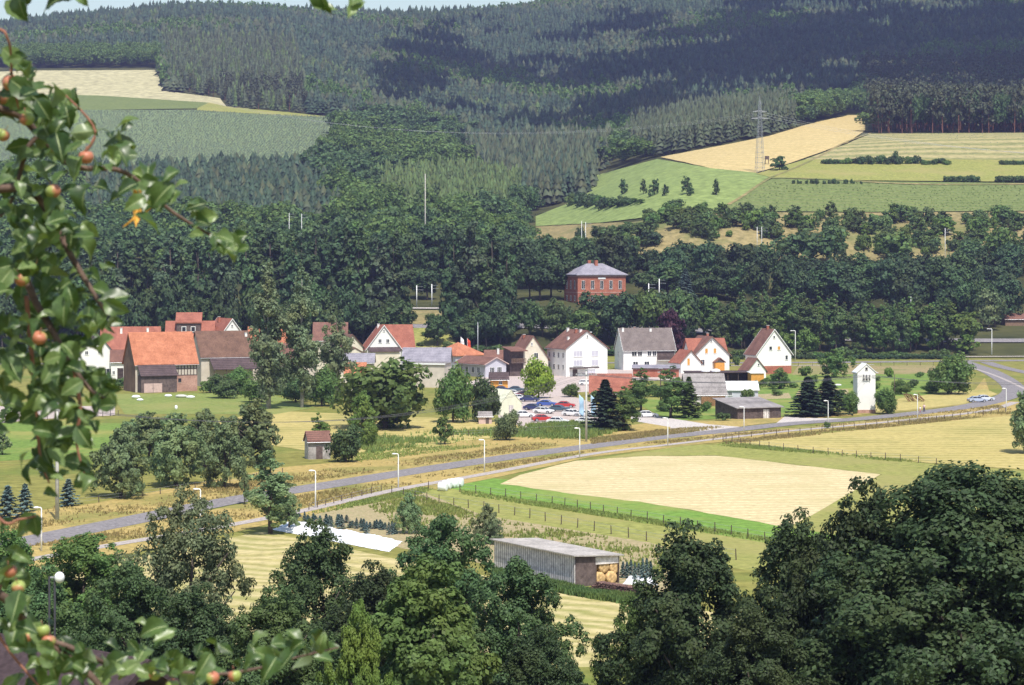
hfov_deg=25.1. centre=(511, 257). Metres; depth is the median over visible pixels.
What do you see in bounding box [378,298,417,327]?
broadleaf tree
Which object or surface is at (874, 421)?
post fence
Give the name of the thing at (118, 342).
house
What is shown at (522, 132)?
power line
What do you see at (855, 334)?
broadleaf tree
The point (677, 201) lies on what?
shrub
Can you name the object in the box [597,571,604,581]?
straw bale
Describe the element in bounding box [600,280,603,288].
window
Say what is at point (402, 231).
broadleaf tree
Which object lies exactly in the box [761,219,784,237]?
scrub tree
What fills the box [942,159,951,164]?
hedge shrub
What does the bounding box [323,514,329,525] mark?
young blue spruce
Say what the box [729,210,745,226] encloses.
scrub tree
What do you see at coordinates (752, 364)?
outbuilding
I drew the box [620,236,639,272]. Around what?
broadleaf tree
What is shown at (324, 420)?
power line
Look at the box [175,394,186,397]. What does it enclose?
garden heap
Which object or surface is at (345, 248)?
broadleaf tree
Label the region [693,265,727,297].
broadleaf tree
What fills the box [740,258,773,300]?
broadleaf tree
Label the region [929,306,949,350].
broadleaf tree
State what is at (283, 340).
house
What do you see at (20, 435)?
lawn bright
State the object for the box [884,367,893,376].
garden shrub
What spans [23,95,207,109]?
field
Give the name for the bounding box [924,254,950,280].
broadleaf tree
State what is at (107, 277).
broadleaf tree
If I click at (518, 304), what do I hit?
broadleaf tree
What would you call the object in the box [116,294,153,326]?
broadleaf tree
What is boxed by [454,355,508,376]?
restaurant
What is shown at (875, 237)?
scrub tree
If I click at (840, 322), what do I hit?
broadleaf tree
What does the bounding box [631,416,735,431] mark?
gravel drive
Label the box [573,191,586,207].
hedge shrub
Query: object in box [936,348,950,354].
broadleaf tree
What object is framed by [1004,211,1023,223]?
scrub tree
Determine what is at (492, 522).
young tree
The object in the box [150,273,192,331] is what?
broadleaf tree
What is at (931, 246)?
scrub tree
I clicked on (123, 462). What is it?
orchard tree
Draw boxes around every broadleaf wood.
[0,0,1023,137]
[0,39,1020,270]
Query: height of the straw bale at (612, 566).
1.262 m
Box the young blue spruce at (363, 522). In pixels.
[359,519,365,530]
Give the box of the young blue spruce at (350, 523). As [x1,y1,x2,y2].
[344,521,354,527]
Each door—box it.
[117,368,122,378]
[144,383,152,392]
[153,383,161,392]
[316,446,322,458]
[763,409,768,417]
[771,409,776,417]
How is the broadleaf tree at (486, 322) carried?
on the ground at (982, 353)
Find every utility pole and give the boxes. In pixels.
[55,403,59,519]
[576,369,596,441]
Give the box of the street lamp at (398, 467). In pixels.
[392,453,398,487]
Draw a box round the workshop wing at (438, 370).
[406,361,452,387]
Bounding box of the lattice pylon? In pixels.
[751,101,767,171]
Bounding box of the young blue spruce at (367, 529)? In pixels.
[363,521,369,533]
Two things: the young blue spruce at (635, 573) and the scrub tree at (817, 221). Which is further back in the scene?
the scrub tree at (817, 221)
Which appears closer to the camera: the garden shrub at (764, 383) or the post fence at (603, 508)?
the post fence at (603, 508)
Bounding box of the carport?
[683,370,747,380]
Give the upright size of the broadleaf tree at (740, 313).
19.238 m
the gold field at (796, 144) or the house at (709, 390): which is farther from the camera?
the gold field at (796, 144)
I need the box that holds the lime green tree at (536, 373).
[518,354,555,397]
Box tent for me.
[496,389,522,414]
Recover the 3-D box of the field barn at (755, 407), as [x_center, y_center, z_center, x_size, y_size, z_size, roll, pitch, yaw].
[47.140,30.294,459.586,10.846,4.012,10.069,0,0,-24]
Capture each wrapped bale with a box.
[438,482,447,490]
[442,480,451,488]
[447,479,455,487]
[451,478,459,486]
[455,478,463,486]
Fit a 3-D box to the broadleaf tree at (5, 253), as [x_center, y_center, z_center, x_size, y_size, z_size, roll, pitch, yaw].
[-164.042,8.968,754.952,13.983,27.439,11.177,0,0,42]
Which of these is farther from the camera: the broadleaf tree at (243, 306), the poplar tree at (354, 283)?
the poplar tree at (354, 283)
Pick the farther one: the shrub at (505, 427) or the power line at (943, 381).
the power line at (943, 381)
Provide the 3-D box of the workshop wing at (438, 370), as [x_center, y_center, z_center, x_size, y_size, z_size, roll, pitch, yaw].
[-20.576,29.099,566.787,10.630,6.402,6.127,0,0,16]
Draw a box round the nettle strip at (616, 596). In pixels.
[491,567,694,606]
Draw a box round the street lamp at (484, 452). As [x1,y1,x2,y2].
[479,439,484,471]
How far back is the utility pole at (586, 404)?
398.43 m
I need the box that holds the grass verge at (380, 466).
[2,378,990,538]
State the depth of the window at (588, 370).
618.59 m
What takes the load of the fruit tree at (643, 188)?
on the hill meadow at (733, 185)
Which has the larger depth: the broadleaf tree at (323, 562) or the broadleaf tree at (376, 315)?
the broadleaf tree at (376, 315)
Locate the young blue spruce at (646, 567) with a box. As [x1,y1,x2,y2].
[644,558,649,577]
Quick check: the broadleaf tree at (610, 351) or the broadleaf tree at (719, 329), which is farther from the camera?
the broadleaf tree at (719, 329)
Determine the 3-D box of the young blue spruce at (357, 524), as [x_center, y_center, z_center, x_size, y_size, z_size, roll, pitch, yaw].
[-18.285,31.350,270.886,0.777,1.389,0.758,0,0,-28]
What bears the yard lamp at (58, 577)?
on the ground at (982, 353)
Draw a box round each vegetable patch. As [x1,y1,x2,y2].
[758,393,790,398]
[796,389,848,394]
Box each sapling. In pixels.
[239,460,249,504]
[279,492,301,526]
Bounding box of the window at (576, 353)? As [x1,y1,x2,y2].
[574,351,581,356]
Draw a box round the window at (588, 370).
[587,369,595,374]
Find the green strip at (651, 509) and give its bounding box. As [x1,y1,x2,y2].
[451,478,916,554]
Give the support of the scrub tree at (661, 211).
on the hill scrub ground at (671, 234)
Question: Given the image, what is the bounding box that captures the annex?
[110,350,123,378]
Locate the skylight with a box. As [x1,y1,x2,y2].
[701,369,719,371]
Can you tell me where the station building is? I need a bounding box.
[564,260,627,303]
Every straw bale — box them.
[597,564,608,572]
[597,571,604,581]
[604,571,616,582]
[608,563,619,572]
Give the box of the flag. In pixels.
[579,395,583,416]
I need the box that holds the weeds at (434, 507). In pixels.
[368,494,668,573]
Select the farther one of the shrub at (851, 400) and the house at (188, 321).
the house at (188, 321)
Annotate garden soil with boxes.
[0,406,114,422]
[310,493,668,591]
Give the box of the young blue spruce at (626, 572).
[622,561,630,577]
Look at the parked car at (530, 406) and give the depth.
480.22 m
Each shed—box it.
[489,538,623,585]
[589,373,632,395]
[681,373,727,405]
[726,381,758,396]
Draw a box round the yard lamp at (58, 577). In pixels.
[48,572,64,636]
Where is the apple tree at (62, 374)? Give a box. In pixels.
[0,0,365,684]
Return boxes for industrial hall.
[401,347,452,366]
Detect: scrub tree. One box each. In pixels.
[574,226,584,236]
[589,237,597,244]
[590,225,606,238]
[600,225,615,233]
[611,225,633,232]
[622,232,640,247]
[625,237,637,248]
[629,223,644,236]
[637,235,664,242]
[639,230,662,245]
[641,212,651,221]
[642,208,656,214]
[643,220,657,232]
[645,212,659,223]
[649,217,658,227]
[657,202,681,220]
[659,207,678,222]
[666,214,682,228]
[678,212,690,222]
[679,206,697,219]
[680,218,692,232]
[690,219,715,239]
[691,211,700,221]
[693,201,707,212]
[696,205,705,212]
[698,223,711,236]
[700,213,712,221]
[701,210,714,220]
[711,221,719,237]
[714,202,723,215]
[714,216,723,226]
[719,204,729,218]
[721,219,726,227]
[723,216,731,227]
[724,206,737,217]
[725,230,732,236]
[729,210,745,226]
[738,202,752,213]
[738,209,763,227]
[742,219,749,230]
[744,202,755,213]
[753,213,766,229]
[753,216,762,230]
[755,206,768,212]
[758,214,773,222]
[758,219,778,236]
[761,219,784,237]
[767,211,780,222]
[768,205,776,212]
[770,225,782,237]
[781,210,804,227]
[784,212,798,226]
[786,205,802,219]
[797,221,809,230]
[798,214,814,231]
[813,208,824,219]
[815,218,821,226]
[820,227,846,240]
[821,216,840,230]
[821,221,833,229]
[823,201,839,219]
[836,209,856,225]
[837,225,849,236]
[842,214,853,229]
[844,207,859,215]
[844,216,865,231]
[856,233,871,249]
[857,210,867,220]
[860,222,873,234]
[866,215,880,231]
[869,237,882,253]
[871,235,879,242]
[877,215,892,228]
[877,231,891,235]
[879,210,892,219]
[881,225,893,233]
[888,203,902,217]
[889,207,897,221]
[892,210,902,222]
[897,204,910,221]
[899,226,911,236]
[907,206,920,217]
[908,213,927,229]
[909,229,922,242]
[912,231,924,246]
[914,217,926,231]
[916,237,928,247]
[920,247,928,253]
[923,206,935,221]
[923,229,936,239]
[923,236,942,250]
[923,241,937,252]
[929,223,940,233]
[932,217,946,228]
[934,216,956,234]
[938,210,951,220]
[947,238,963,251]
[949,231,966,240]
[961,214,967,223]
[962,236,983,247]
[964,231,979,239]
[966,209,990,220]
[966,217,990,231]
[976,228,986,238]
[979,214,992,227]
[988,204,1012,218]
[991,213,998,222]
[995,207,1012,225]
[1000,219,1014,230]
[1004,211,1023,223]
[1009,220,1019,230]
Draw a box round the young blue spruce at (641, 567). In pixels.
[638,558,646,577]
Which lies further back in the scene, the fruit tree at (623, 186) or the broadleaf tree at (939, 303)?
the fruit tree at (623, 186)
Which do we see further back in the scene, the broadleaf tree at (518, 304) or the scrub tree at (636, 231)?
the scrub tree at (636, 231)
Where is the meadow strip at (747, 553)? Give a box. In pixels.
[425,489,785,573]
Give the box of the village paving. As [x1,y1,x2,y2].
[467,369,710,392]
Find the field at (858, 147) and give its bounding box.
[807,133,1023,159]
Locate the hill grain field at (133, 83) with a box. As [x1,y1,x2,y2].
[0,70,225,105]
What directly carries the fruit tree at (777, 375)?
on the village lawn at (651, 403)
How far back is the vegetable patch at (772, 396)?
527.25 m
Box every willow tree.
[113,481,256,684]
[948,311,982,348]
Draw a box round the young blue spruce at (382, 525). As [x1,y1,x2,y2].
[378,521,385,529]
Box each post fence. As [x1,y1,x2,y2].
[72,468,282,505]
[308,485,381,509]
[391,486,736,559]
[428,481,773,539]
[453,425,578,436]
[716,407,1005,436]
[723,436,936,464]
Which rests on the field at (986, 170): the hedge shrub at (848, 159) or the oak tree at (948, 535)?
the hedge shrub at (848, 159)
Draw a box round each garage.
[632,364,679,376]
[747,371,763,380]
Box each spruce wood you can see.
[0,0,1023,154]
[0,0,1023,213]
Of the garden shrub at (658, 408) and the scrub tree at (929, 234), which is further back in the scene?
the scrub tree at (929, 234)
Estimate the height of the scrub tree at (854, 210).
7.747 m
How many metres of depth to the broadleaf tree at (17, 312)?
726.17 m
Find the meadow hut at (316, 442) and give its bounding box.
[303,430,330,458]
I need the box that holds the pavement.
[966,356,1023,356]
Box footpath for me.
[32,402,1018,560]
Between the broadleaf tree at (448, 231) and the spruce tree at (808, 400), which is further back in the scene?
the broadleaf tree at (448, 231)
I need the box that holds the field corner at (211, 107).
[197,103,324,116]
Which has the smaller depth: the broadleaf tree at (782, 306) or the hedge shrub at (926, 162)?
the broadleaf tree at (782, 306)
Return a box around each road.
[2,361,1023,550]
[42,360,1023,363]
[62,323,1023,341]
[981,362,1023,372]
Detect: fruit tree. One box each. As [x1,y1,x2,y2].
[0,405,12,421]
[0,434,12,454]
[243,450,299,533]
[618,178,628,193]
[640,179,647,193]
[648,178,658,196]
[662,184,668,195]
[681,176,693,193]
[687,185,692,195]
[712,179,719,194]
[764,367,790,388]
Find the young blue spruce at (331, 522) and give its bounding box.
[328,516,334,527]
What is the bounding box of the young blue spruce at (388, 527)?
[386,522,391,534]
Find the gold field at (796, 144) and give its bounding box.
[663,115,864,172]
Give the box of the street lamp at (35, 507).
[33,506,41,550]
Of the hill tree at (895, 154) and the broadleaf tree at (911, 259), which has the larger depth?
the hill tree at (895, 154)
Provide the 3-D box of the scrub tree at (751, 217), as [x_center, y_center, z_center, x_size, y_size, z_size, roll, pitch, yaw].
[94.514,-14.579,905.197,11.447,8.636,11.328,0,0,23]
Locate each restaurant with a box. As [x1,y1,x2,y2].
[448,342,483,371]
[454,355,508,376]
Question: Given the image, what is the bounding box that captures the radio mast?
[425,174,425,223]
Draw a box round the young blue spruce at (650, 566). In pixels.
[648,561,652,575]
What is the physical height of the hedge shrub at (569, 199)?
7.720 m
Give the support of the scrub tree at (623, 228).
on the hill scrub ground at (671, 234)
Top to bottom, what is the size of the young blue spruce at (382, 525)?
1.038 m
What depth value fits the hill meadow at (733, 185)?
1043.73 m
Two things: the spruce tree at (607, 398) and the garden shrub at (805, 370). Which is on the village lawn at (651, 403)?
the garden shrub at (805, 370)
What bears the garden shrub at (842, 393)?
on the village lawn at (651, 403)
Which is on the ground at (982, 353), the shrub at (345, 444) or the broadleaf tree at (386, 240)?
the broadleaf tree at (386, 240)
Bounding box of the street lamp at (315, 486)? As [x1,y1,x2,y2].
[309,470,315,507]
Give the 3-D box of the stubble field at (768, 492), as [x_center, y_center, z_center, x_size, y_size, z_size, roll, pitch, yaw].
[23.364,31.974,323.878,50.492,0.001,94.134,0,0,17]
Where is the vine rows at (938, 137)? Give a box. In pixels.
[828,133,1023,157]
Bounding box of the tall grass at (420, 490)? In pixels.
[308,432,924,541]
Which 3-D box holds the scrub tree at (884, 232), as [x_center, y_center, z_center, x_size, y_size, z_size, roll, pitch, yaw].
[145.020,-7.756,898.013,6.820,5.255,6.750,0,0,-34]
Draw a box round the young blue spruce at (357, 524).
[354,518,359,528]
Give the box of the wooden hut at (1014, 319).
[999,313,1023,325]
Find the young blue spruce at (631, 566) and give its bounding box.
[628,559,633,575]
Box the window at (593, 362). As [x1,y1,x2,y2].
[591,360,598,365]
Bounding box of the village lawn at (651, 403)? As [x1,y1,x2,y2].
[642,373,958,419]
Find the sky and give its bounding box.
[0,0,533,19]
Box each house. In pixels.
[0,633,180,684]
[79,332,111,373]
[100,326,160,349]
[165,312,215,335]
[215,316,240,330]
[248,327,286,342]
[312,322,348,371]
[339,334,364,351]
[363,324,415,369]
[484,348,502,359]
[502,334,549,375]
[544,328,609,376]
[613,327,676,369]
[682,333,731,369]
[743,325,793,373]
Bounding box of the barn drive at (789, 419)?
[777,416,840,422]
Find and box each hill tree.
[770,156,788,169]
[893,151,898,158]
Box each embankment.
[410,310,441,323]
[413,328,455,346]
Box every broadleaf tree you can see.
[0,243,15,293]
[0,292,14,346]
[0,525,53,635]
[0,562,101,650]
[5,287,29,342]
[11,245,33,287]
[32,244,59,296]
[35,289,50,340]
[36,531,144,638]
[50,232,79,278]
[58,256,84,335]
[65,560,183,660]
[69,276,91,335]
[75,250,97,333]
[88,281,100,333]
[91,268,126,330]
[94,249,120,333]
[105,239,127,299]
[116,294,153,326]
[120,241,145,299]
[130,236,158,306]
[138,286,160,325]
[142,581,242,684]
[146,234,180,317]
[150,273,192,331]
[171,233,190,296]
[180,237,214,306]
[181,300,198,311]
[193,298,212,320]
[199,223,226,270]
[199,240,235,298]
[205,285,233,320]
[206,224,242,304]
[214,273,244,327]
[214,584,342,684]
[231,219,255,274]
[234,236,261,329]
[239,288,261,329]
[245,226,280,301]
[245,288,279,323]
[249,518,368,684]
[253,227,284,299]
[256,224,282,254]
[257,224,286,251]
[278,234,307,305]
[278,299,291,322]
[279,229,304,276]
[281,232,321,298]
[287,293,315,339]
[296,219,329,266]
[299,280,331,330]
[305,223,335,275]
[305,225,322,284]
[311,292,350,332]
[312,559,396,684]
[317,226,352,298]
[323,221,349,267]
[327,225,356,331]
[330,285,359,327]
[330,356,432,428]
[341,219,370,249]
[342,223,373,339]
[349,309,374,344]
[350,231,376,261]
[364,229,397,271]
[368,304,389,327]
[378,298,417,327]
[382,224,408,259]
[384,512,524,654]
[389,230,423,269]
[399,260,410,285]
[406,267,425,298]
[408,269,438,299]
[411,224,438,271]
[422,224,442,270]
[422,314,449,345]
[425,228,444,276]
[430,224,446,275]
[432,361,474,422]
[439,224,465,264]
[448,313,466,341]
[458,308,485,344]
[461,229,489,280]
[467,555,591,684]
[468,309,490,343]
[469,372,501,421]
[471,345,485,351]
[474,309,499,346]
[482,622,588,684]
[485,344,502,349]
[486,234,520,252]
[487,303,515,344]
[493,252,525,289]
[495,228,509,240]
[496,313,521,343]
[497,235,531,288]
[505,235,540,288]
[510,299,524,320]
[515,299,542,334]
[517,249,540,299]
[524,263,555,300]
[528,235,554,266]
[532,305,549,337]
[534,252,559,297]
[539,238,579,289]
[545,297,568,337]
[549,258,578,291]
[556,305,574,333]
[559,305,601,335]
[564,235,596,266]
[574,290,605,326]
[576,240,606,266]
[589,579,673,684]
[591,518,758,684]
[594,293,617,339]
[595,230,630,274]
[600,290,638,336]
[607,349,614,354]
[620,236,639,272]
[623,294,649,327]
[627,367,653,410]
[629,247,654,272]
[629,271,661,294]
[631,288,668,327]
[643,248,662,271]
[648,259,687,294]
[648,289,676,327]
[649,365,689,417]
[660,243,690,288]
[668,268,704,292]
[668,287,700,335]
[671,238,697,275]
[676,289,700,337]
[688,241,717,293]
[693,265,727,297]
[698,295,721,335]
[703,299,724,337]
[707,240,725,258]
[707,262,739,299]
[708,302,732,344]
[714,242,757,294]
[723,301,740,347]
[728,262,761,301]
[731,350,743,355]
[733,290,756,348]
[733,292,751,349]
[738,243,770,293]
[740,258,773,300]
[747,299,755,340]
[748,291,767,340]
[752,327,761,339]
[756,289,773,328]
[757,242,773,280]
[760,297,784,333]
[769,251,800,293]
[770,261,796,301]
[773,292,796,331]
[776,287,796,332]
[779,331,790,341]
[781,333,794,347]
[782,269,816,298]
[782,288,804,348]
[791,348,806,354]
[792,292,816,345]
[792,327,821,351]
[797,257,817,269]
[797,298,820,351]
[801,258,827,298]
[805,267,840,305]
[812,258,850,305]
[813,296,829,351]
[816,349,856,377]
[821,297,839,351]
[822,298,835,340]
[823,292,848,348]
[825,251,852,274]
[832,264,876,309]
[836,346,853,356]
[837,304,851,346]
[841,303,865,348]
[843,262,883,301]
[844,251,872,268]
[851,348,865,355]
[852,259,880,279]
[855,296,872,320]
[855,300,873,352]
[864,304,880,352]
[870,304,896,351]
[871,257,907,304]
[874,352,889,355]
[876,254,894,293]
[878,302,897,344]
[882,264,913,313]
[885,253,908,268]
[885,350,898,355]
[886,304,900,350]
[892,297,912,351]
[895,251,923,268]
[896,352,909,357]
[900,261,931,303]
[904,296,919,352]
[908,297,926,345]
[911,293,926,349]
[917,302,943,349]
[918,252,937,301]
[923,256,951,299]
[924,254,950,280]
[927,351,976,393]
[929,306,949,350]
[929,349,937,354]
[931,296,948,345]
[934,287,956,310]
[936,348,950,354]
[937,266,971,310]
[937,298,957,349]
[946,249,981,273]
[954,281,973,311]
[965,277,994,326]
[969,264,1002,288]
[970,248,993,277]
[974,288,1006,330]
[983,255,1012,275]
[985,287,1009,326]
[992,266,1021,293]
[993,241,1023,277]
[994,275,1023,317]
[1009,390,1023,449]
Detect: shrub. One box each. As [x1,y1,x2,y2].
[116,377,123,387]
[199,380,211,392]
[207,373,242,398]
[224,365,253,394]
[239,380,271,401]
[239,402,267,415]
[275,370,298,394]
[280,377,307,401]
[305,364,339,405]
[323,423,363,461]
[360,421,378,445]
[416,342,425,345]
[425,313,435,318]
[442,341,452,346]
[492,409,521,439]
[561,382,579,396]
[564,193,574,206]
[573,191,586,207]
[579,193,590,206]
[582,193,598,207]
[588,390,599,399]
[589,195,598,206]
[593,195,605,204]
[594,197,608,210]
[604,197,615,207]
[615,196,630,206]
[618,388,638,397]
[621,197,632,204]
[629,198,644,203]
[649,384,663,396]
[656,405,668,411]
[667,199,685,205]
[700,401,712,410]
[715,412,730,419]
[732,356,739,364]
[740,389,754,396]
[760,379,768,385]
[771,389,782,395]
[789,382,798,387]
[798,366,812,375]
[811,374,817,383]
[820,159,828,163]
[823,421,830,427]
[830,159,838,163]
[838,389,846,395]
[840,390,860,413]
[843,157,851,163]
[856,156,866,163]
[864,155,873,164]
[869,354,876,358]
[874,387,897,413]
[875,381,881,389]
[877,155,885,163]
[883,157,892,163]
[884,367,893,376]
[890,378,911,393]
[893,157,902,164]
[905,156,912,163]
[907,379,918,387]
[914,155,921,163]
[915,371,924,376]
[920,381,942,392]
[921,160,930,164]
[937,158,944,162]
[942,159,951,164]
[942,175,949,181]
[968,175,976,181]
[994,175,1000,182]
[999,176,1007,182]
[1005,175,1012,182]
[1013,175,1022,182]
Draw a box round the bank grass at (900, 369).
[792,365,934,374]
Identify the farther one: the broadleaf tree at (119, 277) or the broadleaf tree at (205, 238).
the broadleaf tree at (205, 238)
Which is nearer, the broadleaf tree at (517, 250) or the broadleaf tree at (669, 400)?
the broadleaf tree at (669, 400)
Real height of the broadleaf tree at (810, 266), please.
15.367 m
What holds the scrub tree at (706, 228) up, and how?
on the hill scrub ground at (671, 234)
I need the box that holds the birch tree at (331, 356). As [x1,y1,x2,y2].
[319,309,356,399]
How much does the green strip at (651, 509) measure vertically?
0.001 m
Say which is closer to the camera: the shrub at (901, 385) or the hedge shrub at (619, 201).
the shrub at (901, 385)
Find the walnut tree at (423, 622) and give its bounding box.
[339,552,501,684]
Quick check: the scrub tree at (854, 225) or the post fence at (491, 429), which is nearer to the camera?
the post fence at (491, 429)
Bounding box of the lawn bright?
[0,421,150,460]
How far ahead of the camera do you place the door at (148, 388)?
541.92 m
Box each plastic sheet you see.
[273,521,401,551]
[623,576,657,584]
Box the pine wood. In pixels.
[0,0,1023,216]
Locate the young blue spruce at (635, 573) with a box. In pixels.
[632,562,638,578]
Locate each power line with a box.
[97,379,557,421]
[99,373,590,421]
[101,373,580,421]
[103,373,595,421]
[221,104,741,132]
[221,105,758,132]
[230,105,753,133]
[577,373,859,382]
[582,373,858,382]
[592,373,865,382]
[764,117,1023,152]
[766,115,1019,152]
[768,113,1016,152]
[874,375,1023,384]
[875,376,1023,382]
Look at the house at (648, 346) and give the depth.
654.01 m
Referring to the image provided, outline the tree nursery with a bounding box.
[0,109,332,163]
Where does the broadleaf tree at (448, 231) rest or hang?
on the ground at (982, 353)
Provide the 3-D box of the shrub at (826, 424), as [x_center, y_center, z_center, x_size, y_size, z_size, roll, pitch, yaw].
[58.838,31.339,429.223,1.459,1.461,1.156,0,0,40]
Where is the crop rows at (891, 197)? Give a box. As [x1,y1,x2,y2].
[736,180,1023,211]
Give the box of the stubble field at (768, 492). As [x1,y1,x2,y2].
[501,456,879,525]
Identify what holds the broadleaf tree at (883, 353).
on the ground at (982, 353)
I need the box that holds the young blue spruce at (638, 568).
[637,563,642,574]
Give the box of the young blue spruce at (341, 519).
[337,515,345,528]
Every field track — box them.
[727,133,870,203]
[772,177,1023,184]
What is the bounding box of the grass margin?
[597,444,1023,540]
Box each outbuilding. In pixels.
[252,343,316,379]
[340,346,363,378]
[342,353,375,386]
[738,357,768,377]
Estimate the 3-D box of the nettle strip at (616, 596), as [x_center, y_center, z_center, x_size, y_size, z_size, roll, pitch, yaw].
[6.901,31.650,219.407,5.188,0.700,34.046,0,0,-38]
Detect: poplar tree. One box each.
[246,261,293,408]
[282,262,322,407]
[338,233,367,322]
[365,236,396,332]
[376,229,410,309]
[436,230,467,333]
[440,265,473,332]
[451,220,488,315]
[471,262,501,337]
[473,224,501,314]
[493,245,517,335]
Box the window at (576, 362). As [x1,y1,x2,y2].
[574,360,581,365]
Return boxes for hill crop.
[711,178,1023,211]
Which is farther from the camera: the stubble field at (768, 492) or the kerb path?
the kerb path
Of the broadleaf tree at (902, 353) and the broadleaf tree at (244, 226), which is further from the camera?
the broadleaf tree at (244, 226)
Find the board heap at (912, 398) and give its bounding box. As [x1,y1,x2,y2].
[903,393,923,401]
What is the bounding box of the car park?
[498,388,601,426]
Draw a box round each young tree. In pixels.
[311,413,330,430]
[315,598,398,684]
[346,390,377,433]
[394,492,422,533]
[432,416,454,443]
[470,503,503,543]
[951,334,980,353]
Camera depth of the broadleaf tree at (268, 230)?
867.81 m
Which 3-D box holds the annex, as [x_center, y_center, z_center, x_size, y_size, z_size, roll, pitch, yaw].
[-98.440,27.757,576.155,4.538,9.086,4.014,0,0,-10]
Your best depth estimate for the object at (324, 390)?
491.87 m
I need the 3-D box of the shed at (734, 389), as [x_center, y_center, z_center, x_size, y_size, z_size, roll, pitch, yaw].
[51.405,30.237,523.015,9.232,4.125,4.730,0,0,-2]
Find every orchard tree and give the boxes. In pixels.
[89,427,150,498]
[108,418,147,453]
[121,411,169,457]
[147,412,206,485]
[187,408,225,467]
[200,416,256,487]
[224,397,282,465]
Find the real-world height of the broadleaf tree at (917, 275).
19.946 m
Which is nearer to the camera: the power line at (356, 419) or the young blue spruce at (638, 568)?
the young blue spruce at (638, 568)
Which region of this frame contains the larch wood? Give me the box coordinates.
[4,0,1021,202]
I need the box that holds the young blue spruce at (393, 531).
[390,523,396,533]
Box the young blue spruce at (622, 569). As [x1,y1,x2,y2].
[619,561,624,577]
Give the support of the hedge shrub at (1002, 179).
on the field at (986, 170)
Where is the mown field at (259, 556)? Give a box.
[40,531,736,666]
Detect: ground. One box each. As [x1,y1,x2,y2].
[0,61,1023,684]
[534,212,1023,261]
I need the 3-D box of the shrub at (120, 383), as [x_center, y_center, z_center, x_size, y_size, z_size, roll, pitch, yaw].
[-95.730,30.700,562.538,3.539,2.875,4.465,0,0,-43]
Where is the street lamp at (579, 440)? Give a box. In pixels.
[574,427,579,457]
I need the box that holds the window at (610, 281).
[609,280,612,288]
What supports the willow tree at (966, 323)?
on the ground at (982, 353)
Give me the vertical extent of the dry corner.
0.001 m
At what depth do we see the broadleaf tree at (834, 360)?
610.38 m
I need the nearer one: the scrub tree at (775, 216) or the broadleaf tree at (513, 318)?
the broadleaf tree at (513, 318)
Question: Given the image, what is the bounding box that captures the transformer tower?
[851,363,877,412]
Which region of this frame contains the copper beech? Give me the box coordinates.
[656,307,686,353]
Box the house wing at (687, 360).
[668,349,702,372]
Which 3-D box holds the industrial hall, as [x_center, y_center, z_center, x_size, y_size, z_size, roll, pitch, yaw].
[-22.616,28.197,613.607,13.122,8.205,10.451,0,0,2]
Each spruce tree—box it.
[579,379,630,430]
[672,377,704,418]
[784,376,829,416]
[805,375,852,415]
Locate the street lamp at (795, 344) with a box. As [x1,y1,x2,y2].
[791,330,795,360]
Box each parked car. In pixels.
[495,386,510,389]
[509,386,525,390]
[517,410,534,417]
[520,395,539,401]
[523,403,543,409]
[531,414,550,421]
[532,407,554,413]
[536,400,555,405]
[546,417,568,421]
[549,405,569,410]
[555,401,575,407]
[561,409,579,415]
[575,410,590,416]
[575,417,588,421]
[578,380,588,384]
[640,410,658,416]
[966,396,987,401]
[978,395,994,400]
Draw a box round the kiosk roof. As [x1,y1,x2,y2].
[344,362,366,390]
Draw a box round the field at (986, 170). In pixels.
[756,159,1023,181]
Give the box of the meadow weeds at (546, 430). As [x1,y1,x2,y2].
[359,419,630,452]
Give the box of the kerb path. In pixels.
[974,368,1023,388]
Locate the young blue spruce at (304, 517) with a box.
[301,511,306,521]
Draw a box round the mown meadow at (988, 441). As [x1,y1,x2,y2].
[730,416,1023,468]
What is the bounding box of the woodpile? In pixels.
[589,581,646,592]
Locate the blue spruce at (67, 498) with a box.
[59,478,83,506]
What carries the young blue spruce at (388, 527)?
on the garden soil at (367, 513)
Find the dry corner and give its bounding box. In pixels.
[848,389,996,412]
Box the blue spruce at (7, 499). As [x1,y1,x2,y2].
[0,485,22,518]
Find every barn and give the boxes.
[122,331,198,392]
[193,330,260,385]
[712,397,783,418]
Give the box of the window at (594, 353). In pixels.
[591,350,598,356]
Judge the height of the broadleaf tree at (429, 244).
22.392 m
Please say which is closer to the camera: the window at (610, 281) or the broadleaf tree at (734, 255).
the window at (610, 281)
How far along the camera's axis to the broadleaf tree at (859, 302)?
744.04 m
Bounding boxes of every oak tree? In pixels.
[686,602,835,684]
[711,506,841,684]
[768,460,1023,684]
[772,476,956,684]
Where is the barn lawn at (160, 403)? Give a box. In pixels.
[116,393,314,413]
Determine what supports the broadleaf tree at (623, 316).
on the ground at (982, 353)
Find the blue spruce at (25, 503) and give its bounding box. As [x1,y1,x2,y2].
[14,483,35,517]
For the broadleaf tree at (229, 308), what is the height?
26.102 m
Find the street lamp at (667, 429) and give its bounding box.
[663,417,667,445]
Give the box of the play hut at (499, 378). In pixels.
[488,372,508,387]
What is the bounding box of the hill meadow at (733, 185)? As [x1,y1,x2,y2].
[536,159,767,225]
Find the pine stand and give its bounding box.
[179,49,1023,132]
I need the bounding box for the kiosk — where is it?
[477,411,492,423]

